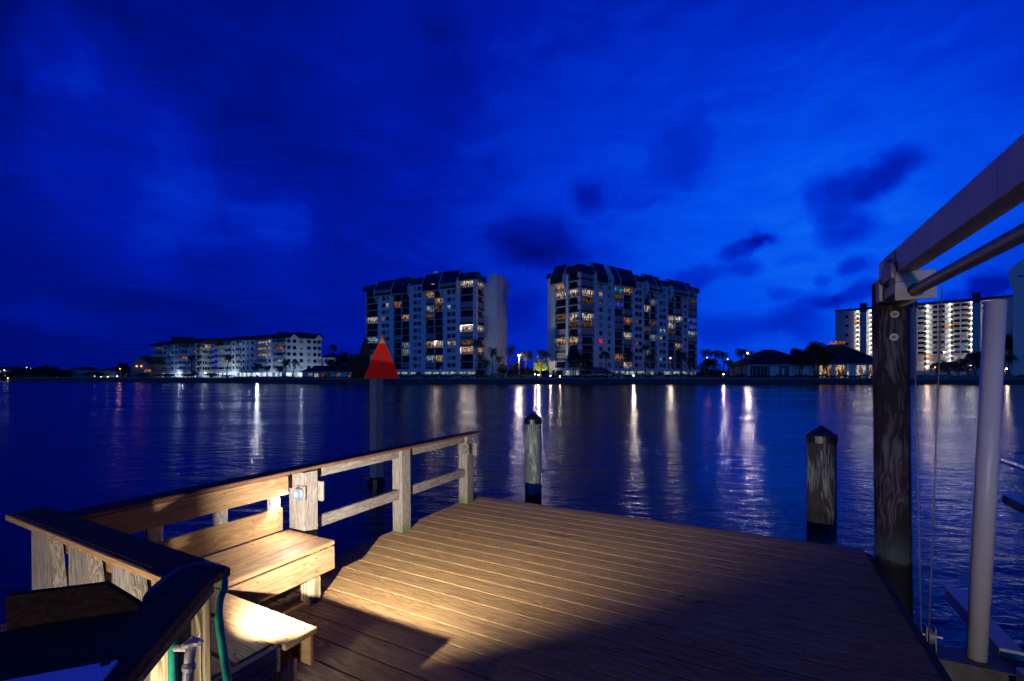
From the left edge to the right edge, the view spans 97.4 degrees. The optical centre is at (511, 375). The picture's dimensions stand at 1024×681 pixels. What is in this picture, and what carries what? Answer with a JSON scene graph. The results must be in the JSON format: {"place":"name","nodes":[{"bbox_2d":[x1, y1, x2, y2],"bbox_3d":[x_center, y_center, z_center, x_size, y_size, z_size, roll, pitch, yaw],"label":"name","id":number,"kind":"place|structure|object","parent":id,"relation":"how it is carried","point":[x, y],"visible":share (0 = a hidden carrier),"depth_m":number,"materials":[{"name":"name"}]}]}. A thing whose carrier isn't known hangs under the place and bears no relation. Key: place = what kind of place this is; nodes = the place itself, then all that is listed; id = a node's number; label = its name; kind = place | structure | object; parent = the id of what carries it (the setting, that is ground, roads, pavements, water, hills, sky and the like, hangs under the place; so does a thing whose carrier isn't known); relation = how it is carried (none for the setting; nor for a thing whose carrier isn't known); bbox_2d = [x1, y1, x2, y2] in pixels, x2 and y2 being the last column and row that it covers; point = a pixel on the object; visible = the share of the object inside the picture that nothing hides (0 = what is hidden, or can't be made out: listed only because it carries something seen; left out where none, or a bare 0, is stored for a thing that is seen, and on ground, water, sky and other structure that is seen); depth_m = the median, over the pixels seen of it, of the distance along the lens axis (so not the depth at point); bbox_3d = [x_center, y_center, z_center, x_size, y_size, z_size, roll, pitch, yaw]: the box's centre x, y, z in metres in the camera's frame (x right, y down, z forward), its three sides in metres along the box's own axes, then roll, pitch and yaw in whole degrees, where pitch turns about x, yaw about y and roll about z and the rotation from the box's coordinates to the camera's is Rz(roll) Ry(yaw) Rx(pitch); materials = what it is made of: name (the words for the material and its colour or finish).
{"place":"outdoors","nodes":[
{"label":"outdoors","id":0,"kind":"place"},
{"bbox_2d":[363,269,508,377],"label":"apartment tower","id":1,"kind":"structure","parent":0,"point":[437,322],"depth_m":189.46,"materials":[{"name":"paint"}]},
{"bbox_2d":[460,302,472,308],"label":"balcony door","id":2,"kind":"structure","parent":1,"relation":"in","point":[469,305],"depth_m":180.31,"materials":[{"name":"black glass"}]},
{"bbox_2d":[460,317,472,323],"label":"balcony door","id":3,"kind":"structure","parent":1,"relation":"in","point":[469,320],"depth_m":180.33,"materials":[{"name":"glass"}]},
{"bbox_2d":[460,332,472,338],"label":"balcony door","id":4,"kind":"structure","parent":1,"relation":"in","point":[469,335],"depth_m":180.42,"materials":[{"name":"glass"}]},
{"bbox_2d":[461,310,472,316],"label":"balcony door","id":5,"kind":"structure","parent":1,"relation":"in","point":[470,312],"depth_m":181.30,"materials":[{"name":"black glass"}]},
{"bbox_2d":[461,325,472,330],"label":"balcony door","id":6,"kind":"structure","parent":1,"relation":"in","point":[470,327],"depth_m":181.39,"materials":[{"name":"glass"}]},
{"bbox_2d":[461,347,472,353],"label":"balcony door","id":7,"kind":"structure","parent":1,"relation":"in","point":[464,349],"depth_m":181.39,"materials":[{"name":"glass"}]},
{"bbox_2d":[461,362,472,368],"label":"balcony door","id":8,"kind":"structure","parent":1,"relation":"in","point":[463,364],"depth_m":181.39,"materials":[{"name":"glass"}]},
{"bbox_2d":[0,380,1023,654],"bbox_3d":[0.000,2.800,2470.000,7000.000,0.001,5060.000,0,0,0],"label":"water","id":9,"kind":"structure","parent":0,"point":[726,456],"depth_m":16.42,"materials":[{"name":"blue liquid"}]},
{"bbox_2d":[350,336,398,484],"bbox_3d":[-3.518,2.373,11.622,0.936,6.855,0.885,0,0,38],"label":"channel marker","id":10,"kind":"object","parent":9,"relation":"in","point":[377,367],"visible":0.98,"depth_m":11.67,"materials":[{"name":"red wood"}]},
{"bbox_2d":[524,412,541,503],"bbox_3d":[0.369,3.220,7.900,0.313,5.160,0.313,0,0,0],"label":"mooring piling","id":11,"kind":"object","parent":9,"relation":"in","point":[532,421],"visible":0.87,"depth_m":7.77,"materials":[{"name":"grey wood"}]},
{"bbox_2d":[232,495,951,680],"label":"dock","id":12,"kind":"object","parent":9,"relation":"in","point":[480,588],"visible":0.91,"depth_m":2.93,"materials":[{"name":"brown wood"}]},
{"bbox_2d":[0,581,141,680],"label":"cleaning table","id":13,"kind":"object","parent":12,"relation":"on","point":[61,628],"visible":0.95,"depth_m":1.16,"materials":[{"name":"brown wood"}]},
{"bbox_2d":[4,660,116,680],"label":"cutting board","id":14,"kind":"object","parent":13,"relation":"on","point":[98,671],"visible":1,"depth_m":0.96,"materials":[{"name":"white plastic"}]},
{"bbox_2d":[5,507,229,680],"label":"corner railing","id":15,"kind":"object","parent":12,"relation":"on","point":[137,567],"visible":0.53,"depth_m":1.87,"materials":[{"name":"brown wood"}]},
{"bbox_2d":[141,562,231,680],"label":"garden hose","id":16,"kind":"object","parent":15,"relation":"on","point":[222,648],"visible":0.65,"depth_m":1.39,"materials":[{"name":"green rubber"}]},
{"bbox_2d":[71,570,213,680],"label":"railing","id":17,"kind":"object","parent":12,"relation":"on","point":[156,627],"visible":0.93,"depth_m":1.24,"materials":[{"name":"brown wood"}]},
{"bbox_2d":[173,634,203,680],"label":"hose tap","id":18,"kind":"object","parent":17,"relation":"attached to","point":[188,648],"visible":1,"depth_m":1.22,"materials":[{"name":"metal"}]},
{"bbox_2d":[0,507,334,631],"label":"bench","id":19,"kind":"object","parent":12,"relation":"on","point":[271,556],"visible":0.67,"depth_m":2.91,"materials":[{"name":"brown wood"}]},
{"bbox_2d":[210,589,316,680],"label":"bench","id":20,"kind":"object","parent":12,"relation":"on","point":[259,638],"visible":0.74,"depth_m":1.98,"materials":[{"name":"brown wood"}]},
{"bbox_2d":[65,431,482,562],"bbox_3d":[-1.341,1.276,3.940,0.180,1.157,3.890,-1,0,28],"label":"dock railing","id":21,"kind":"object","parent":12,"relation":"attached to","point":[151,515],"visible":0.78,"depth_m":3.38,"materials":[{"name":"brown wood"}]},
{"bbox_2d":[293,485,305,501],"bbox_3d":[-1.589,0.880,3.351,0.100,0.110,0.048,-1,0,28],"label":"post light","id":22,"kind":"object","parent":21,"relation":"attached to","point":[299,493],"visible":1,"depth_m":3.34,"materials":[{"name":"metal"}]},
{"bbox_2d":[317,480,323,500],"bbox_3d":[-1.491,0.890,3.485,0.085,0.150,0.020,-1,0,28],"label":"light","id":23,"kind":"object","parent":21,"relation":"attached to","point":[320,490],"visible":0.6,"depth_m":3.47,"materials":[{"name":"white plastic"}]},
{"bbox_2d":[461,445,468,454],"bbox_3d":[-0.561,0.881,5.332,0.100,0.110,0.045,-1,0,28],"label":"post light","id":24,"kind":"object","parent":21,"relation":"attached to","point":[465,449],"visible":1,"depth_m":5.32,"materials":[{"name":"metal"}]},
{"bbox_2d":[806,425,837,545],"bbox_3d":[3.645,3.190,5.300,0.313,5.220,0.313,0,0,0],"label":"mooring piling","id":25,"kind":"object","parent":9,"relation":"in","point":[822,441],"visible":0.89,"depth_m":5.18,"materials":[{"name":"grey wood"}]},
{"bbox_2d":[872,283,912,617],"bbox_3d":[3.055,2.369,3.592,0.243,6.222,0.260,-1,0,28],"label":"lift piling","id":26,"kind":"object","parent":9,"relation":"in","point":[893,556],"visible":0.7,"depth_m":3.51,"materials":[{"name":"brown wood"}]},
{"bbox_2d":[873,134,1023,631],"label":"boat lift","id":27,"kind":"object","parent":26,"relation":"attached to","point":[992,191],"visible":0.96,"depth_m":2.42,"materials":[{"name":"metal"}]},
{"bbox_2d":[922,587,1023,680],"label":"lift cradle","id":28,"kind":"object","parent":27,"relation":"attached to","point":[1005,662],"visible":0.67,"depth_m":3.18,"materials":[{"name":"metal"}]},
{"bbox_2d":[966,300,1007,673],"bbox_3d":[3.292,0.772,3.124,0.204,2.581,0.113,0,0,32],"label":"guide pole","id":29,"kind":"object","parent":28,"relation":"attached to","point":[987,459],"visible":0.9,"depth_m":3.09,"materials":[{"name":"white plastic"}]},
{"bbox_2d":[999,452,1023,513],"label":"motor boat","id":30,"kind":"object","parent":28,"relation":"on","point":[1015,502],"visible":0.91,"depth_m":4.26,"materials":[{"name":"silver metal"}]},
{"bbox_2d":[0,0,1023,375],"label":"sky","id":31,"kind":"structure","parent":0,"point":[201,169],"materials":[{"name":"blue"}]},
{"bbox_2d":[546,262,699,377],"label":"apartment tower","id":32,"kind":"structure","parent":0,"point":[597,309],"depth_m":177.78,"materials":[{"name":"paint"}]},
{"bbox_2d":[555,346,565,352],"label":"balcony","id":33,"kind":"structure","parent":32,"relation":"in","point":[557,348],"depth_m":173.00,"materials":[{"name":"grey metal"}]},
{"bbox_2d":[581,272,593,280],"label":"balcony door","id":34,"kind":"structure","parent":32,"relation":"in","point":[586,275],"depth_m":168.21,"materials":[{"name":"black glass"}]},
{"bbox_2d":[581,280,593,288],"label":"balcony door","id":35,"kind":"structure","parent":32,"relation":"in","point":[586,283],"depth_m":168.21,"materials":[{"name":"black glass"}]},
{"bbox_2d":[581,304,593,312],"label":"balcony door","id":36,"kind":"structure","parent":32,"relation":"in","point":[585,307],"depth_m":168.21,"materials":[{"name":"black glass"}]},
{"bbox_2d":[582,329,593,336],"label":"balcony door","id":37,"kind":"structure","parent":32,"relation":"in","point":[584,331],"depth_m":168.21,"materials":[{"name":"black glass"}]},
{"bbox_2d":[300,376,965,377],"bbox_3d":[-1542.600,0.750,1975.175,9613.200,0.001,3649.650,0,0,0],"label":"ground","id":38,"kind":"structure","parent":0,"point":[667,377],"depth_m":192.92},
{"bbox_2d":[68,367,100,376],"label":"house","id":39,"kind":"structure","parent":38,"relation":"on","point":[79,371],"depth_m":252.40,"materials":[{"name":"grey paint"}]},
{"bbox_2d":[76,372,110,376],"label":"broadleaf tree","id":40,"kind":"object","parent":38,"relation":"on","point":[94,374],"visible":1,"depth_m":234.94,"materials":[{"name":"green plant"}]},
{"bbox_2d":[98,367,128,376],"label":"house","id":41,"kind":"structure","parent":38,"relation":"on","point":[111,371],"depth_m":240.40,"materials":[{"name":"grey paint"}]},
{"bbox_2d":[116,362,128,376],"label":"broadleaf tree","id":42,"kind":"object","parent":38,"relation":"on","point":[123,368],"visible":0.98,"depth_m":238.71,"materials":[{"name":"green plant"}]},
{"bbox_2d":[131,356,162,376],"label":"house","id":43,"kind":"structure","parent":38,"relation":"on","point":[150,365],"depth_m":232.00,"materials":[{"name":"grey"}]},
{"bbox_2d":[152,373,177,376],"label":"shore bush","id":44,"kind":"object","parent":38,"relation":"on","point":[166,375],"visible":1,"depth_m":199.63,"materials":[{"name":"green plant"}]},
{"bbox_2d":[147,337,224,376],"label":"condominium","id":45,"kind":"structure","parent":38,"relation":"on","point":[175,352],"depth_m":232.09,"materials":[{"name":"white paint"}]},
{"bbox_2d":[234,376,299,377],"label":"hedge","id":46,"kind":"object","parent":38,"relation":"on","point":[265,377],"visible":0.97,"depth_m":176.01,"materials":[{"name":"green plant"}]},
{"bbox_2d":[213,332,324,376],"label":"condominium","id":47,"kind":"structure","parent":38,"relation":"on","point":[273,351],"depth_m":213.03,"materials":[{"name":"white paint"}]},
{"bbox_2d":[302,376,349,377],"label":"hedge","id":48,"kind":"object","parent":38,"relation":"on","point":[325,377],"visible":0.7,"depth_m":163.84,"materials":[{"name":"green plant"}]},
{"bbox_2d":[299,366,353,377],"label":"pavilion","id":49,"kind":"structure","parent":38,"relation":"on","point":[329,371],"depth_m":178.45,"materials":[{"name":"white"}]},
{"bbox_2d":[321,353,339,365],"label":"house","id":50,"kind":"structure","parent":38,"relation":"on","point":[329,356],"depth_m":215.40,"materials":[{"name":"white paint"}]},
{"bbox_2d":[324,358,341,365],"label":"broadleaf tree","id":51,"kind":"object","parent":38,"relation":"on","point":[327,361],"visible":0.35,"depth_m":189.16,"materials":[{"name":"green plant"}]},
{"bbox_2d":[336,351,351,367],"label":"broadleaf tree","id":52,"kind":"object","parent":38,"relation":"on","point":[344,358],"visible":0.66,"depth_m":183.97,"materials":[{"name":"green plant"}]},
{"bbox_2d":[347,353,357,367],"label":"broadleaf tree","id":53,"kind":"object","parent":38,"relation":"on","point":[352,359],"visible":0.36,"depth_m":180.68,"materials":[{"name":"green plant"}]},
{"bbox_2d":[0,364,727,377],"bbox_3d":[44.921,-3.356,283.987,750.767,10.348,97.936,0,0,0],"label":"woodland","id":54,"kind":"object","parent":38,"relation":"on","point":[26,372],"visible":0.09,"depth_m":260.25,"materials":[{"name":"green plant"}]},
{"bbox_2d":[398,373,479,377],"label":"hedge","id":55,"kind":"object","parent":38,"relation":"on","point":[418,375],"visible":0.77,"depth_m":157.32,"materials":[{"name":"green plant"}]},
{"bbox_2d":[471,338,482,373],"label":"palm tree","id":56,"kind":"object","parent":38,"relation":"on","point":[476,342],"visible":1,"depth_m":159.28,"materials":[{"name":"green plant"}]},
{"bbox_2d":[481,359,490,374],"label":"palm tree","id":57,"kind":"object","parent":38,"relation":"on","point":[486,362],"visible":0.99,"depth_m":157.96,"materials":[{"name":"green plant"}]},
{"bbox_2d":[487,347,497,377],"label":"palm tree","id":58,"kind":"object","parent":38,"relation":"on","point":[494,351],"visible":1,"depth_m":158.66,"materials":[{"name":"green plant"}]},
{"bbox_2d":[495,355,504,376],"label":"palm tree","id":59,"kind":"object","parent":38,"relation":"on","point":[499,359],"visible":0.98,"depth_m":159.37,"materials":[{"name":"green plant"}]},
{"bbox_2d":[497,364,508,377],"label":"broadleaf tree","id":60,"kind":"object","parent":38,"relation":"on","point":[503,369],"visible":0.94,"depth_m":160.65,"materials":[{"name":"green plant"}]},
{"bbox_2d":[480,373,533,377],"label":"hedge","id":61,"kind":"object","parent":38,"relation":"on","point":[515,374],"visible":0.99,"depth_m":153.78,"materials":[{"name":"green plant"}]},
{"bbox_2d":[504,346,515,377],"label":"palm tree","id":62,"kind":"object","parent":38,"relation":"on","point":[511,350],"visible":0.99,"depth_m":174.60,"materials":[{"name":"green plant"}]},
{"bbox_2d":[0,377,1023,383],"bbox_3d":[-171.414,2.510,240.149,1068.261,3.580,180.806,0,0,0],"label":"seawall","id":63,"kind":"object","parent":38,"relation":"on","point":[583,380],"visible":0.57,"depth_m":150.00,"materials":[{"name":"concrete"}]},
{"bbox_2d":[508,362,525,377],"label":"broadleaf tree","id":64,"kind":"object","parent":38,"relation":"on","point":[516,366],"visible":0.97,"depth_m":165.55,"materials":[{"name":"green plant"}]},
{"bbox_2d":[519,351,532,374],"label":"palm tree","id":65,"kind":"object","parent":38,"relation":"on","point":[525,355],"visible":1,"depth_m":159.30,"materials":[{"name":"green plant"}]},
{"bbox_2d":[536,350,543,377],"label":"palm tree","id":66,"kind":"object","parent":38,"relation":"on","point":[540,353],"visible":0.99,"depth_m":157.88,"materials":[{"name":"green plant"}]},
{"bbox_2d":[533,357,549,377],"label":"broadleaf tree","id":67,"kind":"object","parent":38,"relation":"on","point":[536,365],"visible":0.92,"depth_m":167.62,"materials":[{"name":"green plant"}]},
{"bbox_2d":[565,350,584,377],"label":"palm tree","id":68,"kind":"object","parent":38,"relation":"on","point":[574,354],"visible":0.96,"depth_m":156.59,"materials":[{"name":"green plant"}]},
{"bbox_2d":[555,375,608,377],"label":"hedge","id":69,"kind":"object","parent":38,"relation":"on","point":[580,376],"visible":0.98,"depth_m":153.57,"materials":[{"name":"green plant"}]},
{"bbox_2d":[579,351,592,375],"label":"broadleaf tree","id":70,"kind":"object","parent":38,"relation":"on","point":[587,355],"visible":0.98,"depth_m":156.49,"materials":[{"name":"green plant"}]},
{"bbox_2d":[599,351,610,375],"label":"palm tree","id":71,"kind":"object","parent":38,"relation":"on","point":[606,354],"visible":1,"depth_m":157.64,"materials":[{"name":"green plant"}]},
{"bbox_2d":[623,351,634,375],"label":"palm tree","id":72,"kind":"object","parent":38,"relation":"on","point":[629,355],"visible":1,"depth_m":161.57,"materials":[{"name":"green plant"}]},
{"bbox_2d":[640,344,650,377],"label":"palm tree","id":73,"kind":"object","parent":38,"relation":"on","point":[645,348],"visible":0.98,"depth_m":158.80,"materials":[{"name":"green plant"}]},
{"bbox_2d":[610,373,700,377],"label":"hedge","id":74,"kind":"object","parent":38,"relation":"on","point":[649,376],"visible":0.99,"depth_m":153.70,"materials":[{"name":"green plant"}]},
{"bbox_2d":[676,351,687,377],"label":"palm tree","id":75,"kind":"object","parent":38,"relation":"on","point":[683,356],"visible":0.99,"depth_m":157.81,"materials":[{"name":"green plant"}]},
{"bbox_2d":[699,349,711,377],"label":"palm tree","id":76,"kind":"object","parent":38,"relation":"on","point":[707,351],"visible":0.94,"depth_m":163.74,"materials":[{"name":"green plant"}]},
{"bbox_2d":[696,358,722,374],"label":"broadleaf tree","id":77,"kind":"object","parent":38,"relation":"on","point":[709,362],"visible":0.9,"depth_m":166.89,"materials":[{"name":"green plant"}]},
{"bbox_2d":[708,350,720,374],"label":"palm tree","id":78,"kind":"object","parent":38,"relation":"on","point":[716,354],"visible":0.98,"depth_m":161.83,"materials":[{"name":"green plant"}]},
{"bbox_2d":[718,351,728,373],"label":"palm tree","id":79,"kind":"object","parent":38,"relation":"on","point":[722,355],"visible":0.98,"depth_m":161.93,"materials":[{"name":"green plant"}]},
{"bbox_2d":[702,374,747,377],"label":"hedge","id":80,"kind":"object","parent":38,"relation":"on","point":[727,376],"visible":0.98,"depth_m":153.68,"materials":[{"name":"green plant"}]},
{"bbox_2d":[734,348,747,377],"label":"palm tree","id":81,"kind":"object","parent":38,"relation":"on","point":[740,352],"visible":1,"depth_m":158.85,"materials":[{"name":"green plant"}]},
{"bbox_2d":[727,350,815,377],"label":"clubhouse","id":82,"kind":"structure","parent":38,"relation":"on","point":[770,362],"depth_m":156.79,"materials":[{"name":"paint"}]},
{"bbox_2d":[788,347,813,377],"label":"broadleaf tree","id":83,"kind":"object","parent":38,"relation":"on","point":[804,357],"visible":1,"depth_m":152.00,"materials":[{"name":"green plant"}]},
{"bbox_2d":[747,374,872,377],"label":"hedge","id":84,"kind":"object","parent":38,"relation":"on","point":[808,376],"visible":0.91,"depth_m":153.63,"materials":[{"name":"green plant"}]},
{"bbox_2d":[799,341,832,377],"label":"broadleaf tree","id":85,"kind":"object","parent":38,"relation":"on","point":[815,348],"visible":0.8,"depth_m":151.41,"materials":[{"name":"green plant"}]},
{"bbox_2d":[820,349,835,377],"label":"broadleaf tree","id":86,"kind":"object","parent":38,"relation":"on","point":[826,364],"visible":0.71,"depth_m":151.98,"materials":[{"name":"green plant"}]},
{"bbox_2d":[813,341,872,377],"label":"clubhouse","id":87,"kind":"structure","parent":38,"relation":"on","point":[850,361],"depth_m":154.79,"materials":[{"name":"white"}]},
{"bbox_2d":[929,362,943,373],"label":"palm tree","id":88,"kind":"object","parent":38,"relation":"on","point":[933,366],"visible":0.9,"depth_m":157.61,"materials":[{"name":"green plant"}]},
{"bbox_2d":[940,360,953,374],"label":"palm tree","id":89,"kind":"object","parent":38,"relation":"on","point":[946,364],"visible":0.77,"depth_m":158.23,"materials":[{"name":"green plant"}]},
{"bbox_2d":[933,361,971,377],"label":"broadleaf tree","id":90,"kind":"object","parent":38,"relation":"on","point":[961,370],"visible":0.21,"depth_m":183.32,"materials":[{"name":"green plant"}]},
{"bbox_2d":[949,360,964,374],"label":"palm tree","id":91,"kind":"object","parent":38,"relation":"on","point":[956,365],"visible":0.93,"depth_m":157.23,"materials":[{"name":"green plant"}]},
{"bbox_2d":[957,358,972,377],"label":"palm tree","id":92,"kind":"object","parent":38,"relation":"on","point":[967,361],"visible":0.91,"depth_m":157.18,"materials":[{"name":"green plant"}]},
{"bbox_2d":[922,374,1015,377],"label":"fence","id":93,"kind":"object","parent":38,"relation":"on","point":[959,376],"visible":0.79,"depth_m":151.08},
{"bbox_2d":[916,374,1023,377],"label":"hedge","id":94,"kind":"object","parent":38,"relation":"on","point":[1013,376],"visible":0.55,"depth_m":153.59,"materials":[{"name":"green plant"}]},
{"bbox_2d":[963,356,979,373],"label":"palm tree","id":95,"kind":"object","parent":38,"relation":"on","point":[972,358],"visible":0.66,"depth_m":157.89,"materials":[{"name":"green plant"}]},
{"bbox_2d":[970,356,980,375],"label":"palm tree","id":96,"kind":"object","parent":38,"relation":"on","point":[976,360],"visible":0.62,"depth_m":157.87,"materials":[{"name":"green plant"}]},
{"bbox_2d":[1004,333,1012,377],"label":"broadleaf tree","id":97,"kind":"object","parent":38,"relation":"on","point":[1008,343],"visible":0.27,"depth_m":173.72,"materials":[{"name":"green plant"}]},
{"bbox_2d":[1004,354,1016,377],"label":"palm tree","id":98,"kind":"object","parent":38,"relation":"on","point":[1010,357],"visible":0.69,"depth_m":158.07,"materials":[{"name":"green plant"}]},
{"bbox_2d":[1009,259,1023,377],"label":"end tower","id":99,"kind":"structure","parent":38,"relation":"on","point":[1016,277],"depth_m":157.02,"materials":[{"name":"beige paint"}]},
{"bbox_2d":[835,292,1012,376],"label":"corridor block","id":100,"kind":"structure","parent":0,"point":[961,327],"depth_m":253.82,"materials":[{"name":"grey paint"}]},
{"bbox_2d":[857,303,969,370],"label":"doors","id":101,"kind":"structure","parent":100,"relation":"in","point":[968,303],"depth_m":257.05,"materials":[{"name":"white metal"}]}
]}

